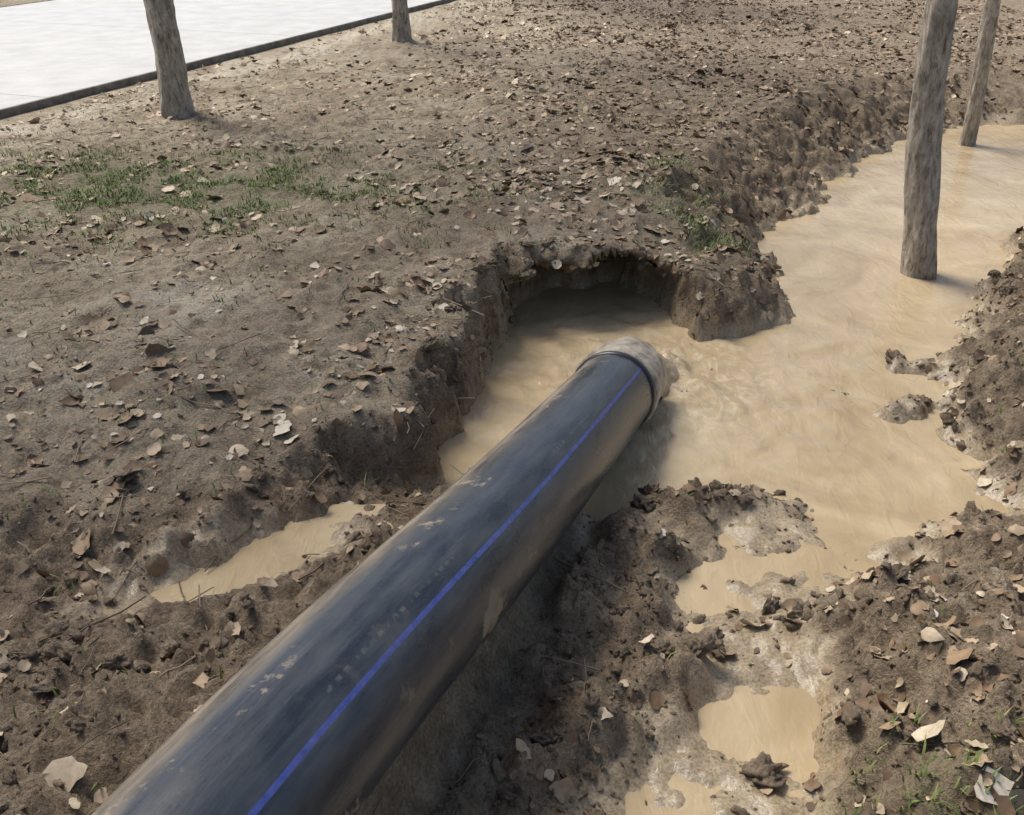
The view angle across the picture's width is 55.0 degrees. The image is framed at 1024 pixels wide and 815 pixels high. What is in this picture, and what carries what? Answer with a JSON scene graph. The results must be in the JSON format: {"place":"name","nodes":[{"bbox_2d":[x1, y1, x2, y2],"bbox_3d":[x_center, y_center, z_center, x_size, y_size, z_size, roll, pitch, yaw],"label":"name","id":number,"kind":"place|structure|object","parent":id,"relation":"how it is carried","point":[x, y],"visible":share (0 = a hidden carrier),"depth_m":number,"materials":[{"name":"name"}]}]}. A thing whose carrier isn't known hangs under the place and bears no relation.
{"place":"outdoors","nodes":[
{"label":"outdoors","id":0,"kind":"place"},
{"bbox_2d":[0,0,436,108],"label":"road","id":1,"kind":"structure","parent":0,"point":[52,48],"depth_m":14.70,"materials":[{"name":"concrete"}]},
{"bbox_2d":[0,0,51,7],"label":"kerb","id":2,"kind":"structure","parent":1,"relation":"on","point":[25,3],"depth_m":18.20,"materials":[{"name":"concrete"}]},
{"bbox_2d":[0,0,455,118],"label":"kerb","id":3,"kind":"structure","parent":1,"relation":"on","point":[10,111],"depth_m":12.31,"materials":[{"name":"concrete"}]},
{"bbox_2d":[0,0,1023,814],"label":"ground","id":4,"kind":"structure","parent":0,"point":[438,748],"depth_m":4.66,"materials":[{"name":"soil"}]},
{"bbox_2d":[143,0,194,119],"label":"poplar tree","id":5,"kind":"object","parent":4,"relation":"on","point":[173,86],"visible":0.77,"depth_m":9.24,"materials":[{"name":"grey plant"}]},
{"bbox_2d":[150,504,401,602],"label":"puddle water","id":6,"kind":"structure","parent":4,"relation":"on","point":[275,554],"depth_m":3.81,"materials":[{"name":"beige liquid"}]},
{"bbox_2d":[91,336,667,814],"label":"drainage pipe","id":7,"kind":"object","parent":4,"relation":"on","point":[325,702],"visible":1,"depth_m":2.43,"materials":[{"name":"black plastic"}]},
{"bbox_2d":[391,0,411,41],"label":"poplar tree","id":8,"kind":"object","parent":4,"relation":"on","point":[401,28],"visible":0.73,"depth_m":13.78,"materials":[{"name":"grey plant"}]},
{"bbox_2d":[0,83,808,613],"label":"soil crumbs","id":9,"kind":"object","parent":4,"relation":"on","point":[282,231],"visible":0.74,"depth_m":6.24,"materials":[{"name":"brown soil"}]},
{"bbox_2d":[0,181,1023,814],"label":"mud clods","id":10,"kind":"object","parent":4,"relation":"on","point":[762,769],"visible":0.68,"depth_m":3.47,"materials":[{"name":"brown soil"}]},
{"bbox_2d":[0,78,1023,814],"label":"grass","id":11,"kind":"structure","parent":4,"relation":"on","point":[246,208],"depth_m":7.07,"materials":[{"name":"green plant"}]},
{"bbox_2d":[0,0,1023,814],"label":"fallen leaves","id":12,"kind":"object","parent":4,"relation":"on","point":[70,770],"depth_m":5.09,"materials":[{"name":"brown plant"}]},
{"bbox_2d":[899,0,957,279],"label":"poplar tree","id":13,"kind":"object","parent":4,"relation":"on","point":[922,172],"visible":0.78,"depth_m":6.67,"materials":[{"name":"grey plant"}]},
{"bbox_2d":[958,0,1000,146],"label":"poplar tree","id":14,"kind":"object","parent":4,"relation":"on","point":[984,47],"visible":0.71,"depth_m":10.27,"materials":[{"name":"grey plant"}]},
{"bbox_2d":[437,125,1023,814],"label":"water","id":15,"kind":"structure","parent":0,"point":[771,411],"depth_m":5.49,"materials":[{"name":"beige liquid"}]},
{"bbox_2d":[658,353,678,397],"bbox_3d":[0.657,0.157,5.609,0.900,1.084,1.229,9,29,17],"label":"water outflow","id":16,"kind":"object","parent":15,"relation":"in","point":[670,367],"visible":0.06,"depth_m":5.56,"materials":[{"name":"beige liquid"}]}
]}

